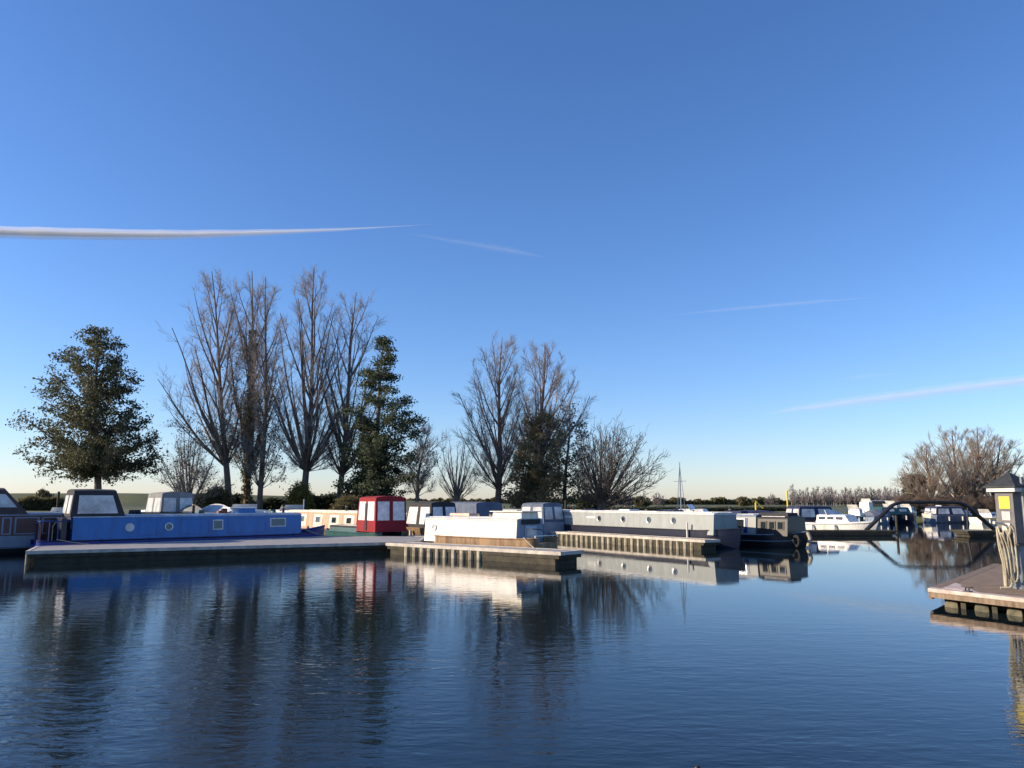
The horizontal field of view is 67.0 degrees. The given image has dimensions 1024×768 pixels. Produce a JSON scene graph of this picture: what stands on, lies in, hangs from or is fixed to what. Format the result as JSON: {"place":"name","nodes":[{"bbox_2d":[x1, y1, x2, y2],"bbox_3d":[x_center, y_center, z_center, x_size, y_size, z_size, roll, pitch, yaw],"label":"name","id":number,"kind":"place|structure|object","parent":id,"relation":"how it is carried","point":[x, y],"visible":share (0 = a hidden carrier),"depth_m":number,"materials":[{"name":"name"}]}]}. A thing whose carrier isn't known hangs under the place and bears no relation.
{"place":"outdoors","nodes":[
{"label":"outdoors","id":0,"kind":"place"},
{"bbox_2d":[10,493,975,519],"bbox_3d":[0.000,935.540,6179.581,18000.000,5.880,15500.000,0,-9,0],"label":"ground","id":1,"kind":"structure","parent":0,"point":[133,501],"depth_m":172.50,"materials":[{"name":"green plant"}]},
{"bbox_2d":[16,494,64,510],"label":"hedge","id":2,"kind":"object","parent":1,"relation":"on","point":[32,503],"visible":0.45,"depth_m":122.40,"materials":[{"name":"green plant"}]},
{"bbox_2d":[36,489,53,497],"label":"distant tree","id":3,"kind":"object","parent":1,"relation":"on","point":[42,493],"visible":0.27,"depth_m":167.55,"materials":[{"name":"green plant"}]},
{"bbox_2d":[5,324,168,488],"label":"broadleaf tree","id":4,"kind":"object","parent":1,"relation":"on","point":[98,455],"visible":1,"depth_m":65.41,"materials":[{"name":"green plant"}]},
{"bbox_2d":[149,424,236,504],"bbox_3d":[-26.166,7.330,63.336,6.572,8.230,5.871,0,-9,0],"label":"twiggy tree","id":5,"kind":"object","parent":1,"relation":"on","point":[180,480],"visible":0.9,"depth_m":63.34,"materials":[{"name":"brown plant"}]},
{"bbox_2d":[158,264,255,502],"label":"poplar","id":6,"kind":"object","parent":1,"relation":"on","point":[224,460],"visible":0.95,"depth_m":70.20,"materials":[{"name":"brown plant"}]},
{"bbox_2d":[198,481,235,507],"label":"bush","id":7,"kind":"object","parent":1,"relation":"on","point":[223,498],"visible":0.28,"depth_m":67.70,"materials":[{"name":"green plant"}]},
{"bbox_2d":[220,270,293,503],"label":"poplar","id":8,"kind":"object","parent":1,"relation":"on","point":[246,489],"visible":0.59,"depth_m":72.06,"materials":[{"name":"brown plant"}]},
{"bbox_2d":[235,277,293,509],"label":"poplar","id":9,"kind":"object","parent":1,"relation":"on","point":[263,453],"visible":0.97,"depth_m":69.23,"materials":[{"name":"brown plant"}]},
{"bbox_2d":[195,491,336,509],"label":"hedge","id":10,"kind":"object","parent":1,"relation":"on","point":[323,501],"visible":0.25,"depth_m":81.50,"materials":[{"name":"green plant"}]},
{"bbox_2d":[282,479,316,509],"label":"bush","id":11,"kind":"object","parent":1,"relation":"on","point":[299,492],"visible":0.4,"depth_m":66.74,"materials":[{"name":"green plant"}]},
{"bbox_2d":[251,263,367,487],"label":"poplar","id":12,"kind":"object","parent":1,"relation":"on","point":[306,463],"visible":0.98,"depth_m":69.73,"materials":[{"name":"brown plant"}]},
{"bbox_2d":[328,494,361,510],"bbox_3d":[-13.021,9.975,61.210,3.165,2.526,2.949,0,-9,0],"label":"bush","id":13,"kind":"object","parent":1,"relation":"on","point":[351,501],"visible":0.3,"depth_m":60.57,"materials":[{"name":"green plant"}]},
{"bbox_2d":[306,291,393,502],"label":"poplar","id":14,"kind":"object","parent":1,"relation":"on","point":[342,470],"visible":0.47,"depth_m":72.17,"materials":[{"name":"brown plant"}]},
{"bbox_2d":[340,489,362,498],"bbox_3d":[-12.987,10.303,65.419,3.448,3.034,4.151,0,-9,0],"label":"bush","id":15,"kind":"object","parent":1,"relation":"on","point":[347,494],"visible":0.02,"depth_m":64.53,"materials":[{"name":"green plant"}]},
{"bbox_2d":[330,334,430,498],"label":"evergreen","id":16,"kind":"object","parent":1,"relation":"on","point":[374,459],"visible":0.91,"depth_m":66.15,"materials":[{"name":"green plant"}]},
{"bbox_2d":[403,422,451,501],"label":"tree","id":17,"kind":"object","parent":1,"relation":"on","point":[419,482],"visible":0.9,"depth_m":65.51,"materials":[{"name":"brown plant"}]},
{"bbox_2d":[430,436,480,501],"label":"pollard willow","id":18,"kind":"object","parent":1,"relation":"on","point":[458,491],"visible":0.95,"depth_m":73.16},
{"bbox_2d":[450,331,529,502],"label":"bare tree","id":19,"kind":"object","parent":1,"relation":"on","point":[499,466],"visible":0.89,"depth_m":71.56,"materials":[{"name":"brown plant"}]},
{"bbox_2d":[406,497,577,504],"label":"hedge","id":20,"kind":"object","parent":1,"relation":"on","point":[472,500],"visible":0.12,"depth_m":327.34,"materials":[{"name":"green plant"}]},
{"bbox_2d":[498,409,572,508],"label":"ivy tree","id":21,"kind":"object","parent":1,"relation":"on","point":[535,482],"visible":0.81,"depth_m":68.05,"materials":[{"name":"green plant"}]},
{"bbox_2d":[503,338,599,464],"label":"bare tree","id":22,"kind":"object","parent":1,"relation":"on","point":[547,363],"visible":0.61,"depth_m":70.91,"materials":[{"name":"brown plant"}]},
{"bbox_2d":[547,401,590,509],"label":"evergreen","id":23,"kind":"object","parent":1,"relation":"on","point":[572,484],"visible":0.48,"depth_m":73.61,"materials":[{"name":"green plant"}]},
{"bbox_2d":[575,493,597,509],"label":"bush","id":24,"kind":"object","parent":1,"relation":"on","point":[591,506],"visible":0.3,"depth_m":78.24,"materials":[{"name":"green plant"}]},
{"bbox_2d":[564,411,674,509],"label":"fan tree","id":25,"kind":"object","parent":1,"relation":"on","point":[605,480],"visible":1,"depth_m":66.91,"materials":[{"name":"brown plant"}]},
{"bbox_2d":[617,494,631,506],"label":"distant tree","id":26,"kind":"object","parent":1,"relation":"on","point":[628,502],"visible":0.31,"depth_m":187.30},
{"bbox_2d":[633,495,651,506],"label":"distant tree","id":27,"kind":"object","parent":1,"relation":"on","point":[646,502],"visible":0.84,"depth_m":196.71,"materials":[{"name":"green plant"}]},
{"bbox_2d":[651,493,666,506],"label":"distant tree","id":28,"kind":"object","parent":1,"relation":"on","point":[660,500],"visible":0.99,"depth_m":207.46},
{"bbox_2d":[567,504,786,510],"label":"hedge","id":29,"kind":"object","parent":1,"relation":"on","point":[726,508],"visible":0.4,"depth_m":113.97,"materials":[{"name":"green plant"}]},
{"bbox_2d":[737,496,752,505],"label":"distant tree","id":30,"kind":"object","parent":1,"relation":"on","point":[743,501],"visible":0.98,"depth_m":226.21,"materials":[{"name":"green plant"}]},
{"bbox_2d":[606,496,889,504],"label":"hedge","id":31,"kind":"object","parent":1,"relation":"on","point":[713,501],"visible":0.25,"depth_m":302.17,"materials":[{"name":"green plant"}]},
{"bbox_2d":[764,492,778,505],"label":"distant tree","id":32,"kind":"object","parent":1,"relation":"on","point":[772,500],"visible":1,"depth_m":236.82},
{"bbox_2d":[788,484,797,505],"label":"slender tree","id":33,"kind":"object","parent":1,"relation":"on","point":[791,494],"visible":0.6,"depth_m":242.40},
{"bbox_2d":[792,489,798,505],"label":"slender tree","id":34,"kind":"object","parent":1,"relation":"on","point":[795,499],"visible":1,"depth_m":225.13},
{"bbox_2d":[800,491,804,505],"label":"slender tree","id":35,"kind":"object","parent":1,"relation":"on","point":[802,499],"visible":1,"depth_m":230.26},
{"bbox_2d":[804,487,810,505],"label":"slender tree","id":36,"kind":"object","parent":1,"relation":"on","point":[807,499],"visible":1,"depth_m":229.54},
{"bbox_2d":[812,488,816,505],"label":"slender tree","id":37,"kind":"object","parent":1,"relation":"on","point":[815,500],"visible":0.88,"depth_m":230.11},
{"bbox_2d":[815,486,822,505],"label":"slender tree","id":38,"kind":"object","parent":1,"relation":"on","point":[819,499],"visible":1,"depth_m":225.71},
{"bbox_2d":[821,486,827,505],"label":"slender tree","id":39,"kind":"object","parent":1,"relation":"on","point":[824,487],"visible":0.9,"depth_m":233.07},
{"bbox_2d":[827,487,833,505],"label":"slender tree","id":40,"kind":"object","parent":1,"relation":"on","point":[832,493],"visible":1,"depth_m":226.10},
{"bbox_2d":[832,490,838,505],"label":"slender tree","id":41,"kind":"object","parent":1,"relation":"on","point":[836,500],"visible":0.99,"depth_m":224.95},
{"bbox_2d":[842,488,848,504],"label":"slender tree","id":42,"kind":"object","parent":1,"relation":"on","point":[845,496],"visible":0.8,"depth_m":238.66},
{"bbox_2d":[856,486,862,501],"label":"slender tree","id":43,"kind":"object","parent":1,"relation":"on","point":[860,496],"visible":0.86,"depth_m":225.54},
{"bbox_2d":[866,488,874,499],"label":"slender tree","id":44,"kind":"object","parent":1,"relation":"on","point":[870,497],"visible":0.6,"depth_m":231.15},
{"bbox_2d":[882,486,889,500],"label":"slender tree","id":45,"kind":"object","parent":1,"relation":"on","point":[885,497],"visible":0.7,"depth_m":226.97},
{"bbox_2d":[894,491,920,512],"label":"bush","id":46,"kind":"object","parent":1,"relation":"on","point":[907,497],"visible":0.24,"depth_m":101.40,"materials":[{"name":"brown plant"}]},
{"bbox_2d":[900,472,927,500],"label":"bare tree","id":47,"kind":"object","parent":1,"relation":"on","point":[911,485],"visible":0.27,"depth_m":106.42,"materials":[{"name":"brown plant"}]},
{"bbox_2d":[890,443,964,498],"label":"bare tree","id":48,"kind":"object","parent":1,"relation":"on","point":[930,484],"visible":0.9,"depth_m":103.65,"materials":[{"name":"brown plant"}]},
{"bbox_2d":[917,491,940,512],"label":"bush","id":49,"kind":"object","parent":1,"relation":"on","point":[923,497],"visible":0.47,"depth_m":101.15,"materials":[{"name":"brown plant"}]},
{"bbox_2d":[931,494,963,507],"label":"bush","id":50,"kind":"object","parent":1,"relation":"on","point":[946,498],"visible":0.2,"depth_m":101.17,"materials":[{"name":"brown plant"}]},
{"bbox_2d":[906,425,990,498],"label":"bare tree","id":51,"kind":"object","parent":1,"relation":"on","point":[947,447],"visible":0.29,"depth_m":110.00,"materials":[{"name":"brown plant"}]},
{"bbox_2d":[954,493,981,512],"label":"bush","id":52,"kind":"object","parent":1,"relation":"on","point":[969,502],"visible":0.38,"depth_m":100.82,"materials":[{"name":"brown plant"}]},
{"bbox_2d":[943,426,1020,499],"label":"bare tree","id":53,"kind":"object","parent":1,"relation":"on","point":[966,484],"visible":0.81,"depth_m":103.75,"materials":[{"name":"brown plant"}]},
{"bbox_2d":[972,491,995,512],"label":"bush","id":54,"kind":"object","parent":1,"relation":"on","point":[986,501],"visible":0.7,"depth_m":100.96,"materials":[{"name":"brown plant"}]},
{"bbox_2d":[968,433,1023,497],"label":"bare tree","id":55,"kind":"object","parent":1,"relation":"on","point":[1010,465],"visible":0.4,"depth_m":105.23,"materials":[{"name":"brown plant"}]},
{"bbox_2d":[0,520,1023,767],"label":"water","id":56,"kind":"structure","parent":0,"point":[842,652],"depth_m":11.83,"materials":[{"name":"blue liquid"}]},
{"bbox_2d":[0,488,63,554],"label":"canal boat","id":57,"kind":"object","parent":56,"relation":"on","point":[17,527],"visible":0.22,"depth_m":35.78,"materials":[{"name":"blue paint"}]},
{"bbox_2d":[48,507,62,511],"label":"cabin cruiser","id":58,"kind":"object","parent":56,"relation":"on","point":[56,509],"visible":0.04,"depth_m":51.90,"materials":[{"name":"white paint"}]},
{"bbox_2d":[56,492,59,506],"bbox_3d":[-34.827,10.413,59.108,0.171,4.344,0.180,0,-9,0],"label":"post","id":59,"kind":"object","parent":56,"relation":"in","point":[58,498],"visible":0.34,"depth_m":59.28,"materials":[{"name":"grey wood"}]},
{"bbox_2d":[141,492,193,511],"bbox_3d":[-22.264,8.529,48.973,2.898,3.338,7.496,7,-11,-39],"label":"cabin cruiser","id":60,"kind":"object","parent":56,"relation":"on","point":[166,501],"visible":0.22,"depth_m":46.52,"materials":[{"name":"white paint"}]},
{"bbox_2d":[30,489,324,548],"bbox_3d":[-16.013,7.123,39.347,14.366,3.440,2.266,7,-11,-41],"label":"narrowboat","id":61,"kind":"object","parent":56,"relation":"on","point":[95,516],"visible":0.74,"depth_m":37.11,"materials":[{"name":"blue paint"}]},
{"bbox_2d":[213,520,222,529],"bbox_3d":[-14.918,7.136,39.229,0.520,0.500,0.077,7,-11,-41],"label":"window","id":62,"kind":"structure","parent":61,"relation":"in","point":[217,524],"depth_m":39.22,"materials":[{"name":"glass"}]},
{"bbox_2d":[270,518,285,526],"bbox_3d":[-12.510,7.393,41.336,0.880,0.460,0.073,7,-11,-41],"label":"window","id":63,"kind":"structure","parent":61,"relation":"in","point":[274,522],"depth_m":41.33,"materials":[{"name":"glass"}]},
{"bbox_2d":[180,505,207,512],"bbox_3d":[-19.800,8.625,46.985,2.698,2.554,6.497,7,-11,-39],"label":"covered boat","id":64,"kind":"object","parent":56,"relation":"on","point":[189,508],"visible":0.04,"depth_m":45.53,"materials":[{"name":"fabric"}]},
{"bbox_2d":[202,504,231,511],"bbox_3d":[-18.889,8.853,48.664,2.698,2.604,6.997,7,-11,-39],"label":"covered boat","id":65,"kind":"object","parent":56,"relation":"on","point":[213,508],"visible":0.04,"depth_m":47.38,"materials":[{"name":"beige paint"}]},
{"bbox_2d":[25,536,424,563],"bbox_3d":[-12.403,8.008,37.252,18.201,0.864,7.571,4,-10,-26],"label":"pontoon","id":66,"kind":"object","parent":56,"relation":"on","point":[265,547],"visible":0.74,"depth_m":33.80,"materials":[{"name":"grey wood"}]},
{"bbox_2d":[231,504,267,511],"bbox_3d":[-17.988,9.227,51.023,2.698,2.570,7.996,7,-11,-39],"label":"cabin cruiser","id":67,"kind":"object","parent":56,"relation":"on","point":[244,505],"visible":0.01,"depth_m":50.47,"materials":[{"name":"white paint"}]},
{"bbox_2d":[276,505,302,511],"bbox_3d":[-16.298,10.009,55.961,2.698,2.500,7.996,7,-11,-39],"label":"cabin cruiser","id":68,"kind":"object","parent":56,"relation":"on","point":[293,507],"visible":0.09,"depth_m":55.54,"materials":[{"name":"white paint"}]},
{"bbox_2d":[287,504,357,535],"bbox_3d":[-12.481,9.334,51.375,2.132,2.665,13.038,7,-11,-39],"label":"narrowboat","id":69,"kind":"object","parent":56,"relation":"on","point":[314,518],"visible":0.35,"depth_m":49.42,"materials":[{"name":"beige paint"}]},
{"bbox_2d":[331,516,336,523],"bbox_3d":[-11.151,8.526,48.425,0.075,0.440,0.720,7,-11,-39],"label":"window","id":70,"kind":"structure","parent":69,"relation":"in","point":[333,519],"depth_m":48.43,"materials":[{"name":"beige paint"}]},
{"bbox_2d":[346,517,351,524],"bbox_3d":[-9.890,8.294,46.890,0.075,0.440,0.720,7,-11,-39],"label":"window","id":71,"kind":"structure","parent":69,"relation":"in","point":[348,519],"depth_m":46.88,"materials":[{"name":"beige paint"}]},
{"bbox_2d":[324,496,405,535],"bbox_3d":[-9.207,8.300,46.224,2.232,3.168,8.039,7,-11,-39],"label":"canopy boat","id":72,"kind":"object","parent":56,"relation":"on","point":[381,515],"visible":0.71,"depth_m":43.53,"materials":[{"name":"red paint"}]},
{"bbox_2d":[404,501,455,535],"bbox_3d":[-6.222,8.736,48.404,2.798,2.758,7.496,7,-11,-39],"label":"cabin cruiser","id":73,"kind":"object","parent":56,"relation":"on","point":[417,513],"visible":0.33,"depth_m":46.06,"materials":[{"name":"white paint"}]},
{"bbox_2d":[453,502,502,516],"bbox_3d":[-3.592,9.214,51.494,3.196,2.738,7.496,7,-11,-39],"label":"covered boat","id":74,"kind":"object","parent":56,"relation":"on","point":[483,508],"visible":0.12,"depth_m":48.98,"materials":[{"name":"grey paint"}]},
{"bbox_2d":[386,542,583,564],"bbox_3d":[-1.579,7.374,33.053,10.154,0.862,1.500,-7,-11,39],"label":"pontoon","id":75,"kind":"object","parent":56,"relation":"on","point":[545,556],"visible":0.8,"depth_m":31.93,"materials":[{"name":"brown wood"}]},
{"bbox_2d":[424,511,557,548],"bbox_3d":[-1.099,7.025,35.343,6.982,2.437,2.132,-7,-11,40],"label":"narrowboat","id":76,"kind":"object","parent":56,"relation":"on","point":[507,528],"visible":0.71,"depth_m":34.22,"materials":[{"name":"white paint"}]},
{"bbox_2d":[524,525,536,537],"bbox_3d":[0.832,6.560,33.754,0.057,0.740,0.840,-7,-11,40],"label":"door","id":77,"kind":"structure","parent":76,"relation":"in","point":[529,532],"depth_m":33.68,"materials":[{"name":"blue paint"}]},
{"bbox_2d":[503,502,565,536],"bbox_3d":[0.642,9.410,52.625,2.698,2.688,6.997,7,-11,-39],"label":"cabin cruiser","id":78,"kind":"object","parent":56,"relation":"on","point":[551,515],"visible":0.28,"depth_m":50.15,"materials":[{"name":"grey paint"}]},
{"bbox_2d":[549,531,719,549],"bbox_3d":[6.311,9.073,44.295,1.188,0.864,13.730,5,-10,-32],"label":"pontoon","id":79,"kind":"object","parent":56,"relation":"on","point":[670,542],"visible":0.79,"depth_m":42.37,"materials":[{"name":"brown wood"}]},
{"bbox_2d":[563,503,741,548],"bbox_3d":[6.937,8.607,46.770,2.132,2.725,17.728,5,-10,-32],"label":"narrowboat","id":80,"kind":"object","parent":56,"relation":"on","point":[724,529],"visible":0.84,"depth_m":43.19,"materials":[{"name":"grey paint"}]},
{"bbox_2d":[674,462,685,510],"bbox_3d":[10.584,7.607,49.273,5.498,5.250,1.840,7,-11,-39],"label":"sailing boat","id":81,"kind":"object","parent":56,"relation":"on","point":[680,478],"visible":0.09,"depth_m":49.58,"materials":[{"name":"white paint"}]},
{"bbox_2d":[679,504,708,511],"bbox_3d":[14.922,10.942,62.127,4.332,2.500,2.798,-4,-10,27],"label":"cabin cruiser","id":82,"kind":"object","parent":56,"relation":"on","point":[691,507],"visible":0.16,"depth_m":61.76,"materials":[{"name":"white paint"}]},
{"bbox_2d":[741,510,778,513],"bbox_3d":[19.210,10.703,59.207,6.486,2.100,2.798,3,-9,-18],"label":"covered boat","id":83,"kind":"object","parent":56,"relation":"on","point":[755,511],"visible":0.02,"depth_m":58.81,"materials":[{"name":"white paint"}]},
{"bbox_2d":[724,507,811,547],"bbox_3d":[10.972,8.587,45.938,2.132,2.515,14.718,7,-11,-39],"label":"narrowboat","id":84,"kind":"object","parent":56,"relation":"on","point":[775,529],"visible":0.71,"depth_m":41.18,"materials":[{"name":"black paint"}]},
{"bbox_2d":[737,518,744,528],"bbox_3d":[12.523,7.704,42.723,0.085,0.550,0.800,7,-11,-39],"label":"window","id":85,"kind":"structure","parent":84,"relation":"in","point":[740,521],"depth_m":42.60,"materials":[{"name":"metal"}]},
{"bbox_2d":[743,518,747,532],"bbox_3d":[12.795,7.752,42.369,0.086,0.800,0.250,7,-11,-39],"label":"door","id":86,"kind":"structure","parent":84,"relation":"in","point":[746,519],"depth_m":42.33,"materials":[{"name":"blue paint"}]},
{"bbox_2d":[760,521,766,529],"bbox_3d":[13.498,7.583,41.521,0.076,0.450,0.400,7,-11,-39],"label":"window","id":87,"kind":"structure","parent":84,"relation":"in","point":[763,524],"depth_m":41.49,"materials":[{"name":"glass"}]},
{"bbox_2d":[768,521,774,529],"bbox_3d":[13.823,7.523,41.120,0.076,0.450,0.400,7,-11,-39],"label":"window","id":88,"kind":"structure","parent":84,"relation":"in","point":[771,524],"depth_m":41.12,"materials":[{"name":"glass"}]},
{"bbox_2d":[777,521,783,529],"bbox_3d":[14.142,7.464,40.735,0.076,0.450,0.400,7,-11,-39],"label":"window","id":89,"kind":"structure","parent":84,"relation":"in","point":[780,524],"depth_m":40.71,"materials":[{"name":"glass"}]},
{"bbox_2d":[785,506,850,521],"bbox_3d":[26.189,11.512,65.523,5.902,2.388,2.997,2,-9,-15],"label":"cabin cruiser","id":90,"kind":"object","parent":56,"relation":"on","point":[809,513],"visible":0.23,"depth_m":64.37,"materials":[{"name":"blue paint"}]},
{"bbox_2d":[805,510,878,529],"bbox_3d":[25.695,10.927,60.622,2.698,2.080,6.418,6,-11,-35],"label":"cabin cruiser","id":91,"kind":"object","parent":56,"relation":"on","point":[831,520],"visible":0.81,"depth_m":59.91,"materials":[{"name":"white paint"}]},
{"bbox_2d":[806,530,896,535],"bbox_3d":[23.471,10.797,55.194,7.273,0.714,1.600,0,-9,0],"label":"pontoon","id":92,"kind":"object","parent":56,"relation":"on","point":[853,532],"visible":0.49,"depth_m":54.45,"materials":[{"name":"brown wood"}]},
{"bbox_2d":[864,501,995,529],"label":"pipe arch","id":93,"kind":"structure","parent":92,"relation":"on","point":[892,505],"depth_m":56.43,"materials":[{"name":"black paint"}]},
{"bbox_2d":[847,505,865,521],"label":"cabin cruiser","id":94,"kind":"object","parent":56,"relation":"on","point":[855,510],"visible":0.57,"depth_m":79.70,"materials":[{"name":"white paint"}]},
{"bbox_2d":[859,499,872,513],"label":"cabin cruiser","id":95,"kind":"object","parent":56,"relation":"on","point":[865,504],"visible":0.3,"depth_m":92.01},
{"bbox_2d":[864,509,890,523],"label":"covered boat","id":96,"kind":"object","parent":56,"relation":"on","point":[885,519],"visible":0.46,"depth_m":83.31,"materials":[{"name":"grey paint"}]},
{"bbox_2d":[870,504,915,522],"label":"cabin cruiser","id":97,"kind":"object","parent":56,"relation":"on","point":[904,514],"visible":0.53,"depth_m":85.47,"materials":[{"name":"blue paint"}]},
{"bbox_2d":[895,515,898,534],"bbox_3d":[27.916,10.536,56.055,0.171,1.987,0.180,0,-9,0],"label":"mooring pile","id":98,"kind":"object","parent":56,"relation":"in","point":[896,523],"visible":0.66,"depth_m":56.05,"materials":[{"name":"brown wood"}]},
{"bbox_2d":[900,504,916,520],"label":"cabin cruiser","id":99,"kind":"object","parent":56,"relation":"on","point":[911,509],"visible":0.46,"depth_m":96.36,"materials":[{"name":"white paint"}]},
{"bbox_2d":[922,505,941,521],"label":"cabin cruiser","id":100,"kind":"object","parent":56,"relation":"on","point":[927,517],"visible":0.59,"depth_m":87.38,"materials":[{"name":"beige paint"}]},
{"bbox_2d":[922,506,971,522],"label":"cabin cruiser","id":101,"kind":"object","parent":56,"relation":"on","point":[948,514],"visible":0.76,"depth_m":86.31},
{"bbox_2d":[951,530,995,536],"bbox_3d":[32.380,10.603,54.079,2.112,0.764,2.000,0,-9,0],"label":"pontoon","id":102,"kind":"object","parent":56,"relation":"on","point":[980,533],"visible":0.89,"depth_m":53.27,"materials":[{"name":"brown wood"}]},
{"bbox_2d":[928,563,1023,616],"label":"pontoon","id":103,"kind":"object","parent":56,"relation":"on","point":[987,594],"visible":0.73,"depth_m":17.79,"materials":[{"name":"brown wood"}]},
{"bbox_2d":[982,472,1023,588],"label":"pedestal","id":104,"kind":"object","parent":103,"relation":"on","point":[1007,489],"visible":1,"depth_m":18.27,"materials":[{"name":"grey paint"}]},
{"bbox_2d":[969,509,996,523],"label":"cabin cruiser","id":105,"kind":"object","parent":56,"relation":"on","point":[988,516],"visible":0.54,"depth_m":83.66,"materials":[{"name":"beige paint"}]},
{"bbox_2d":[0,0,1023,500],"label":"sky","id":106,"kind":"structure","parent":0,"point":[783,240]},
{"bbox_2d":[861,500,887,506],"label":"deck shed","id":107,"kind":"structure","parent":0,"point":[877,503],"depth_m":102.76,"materials":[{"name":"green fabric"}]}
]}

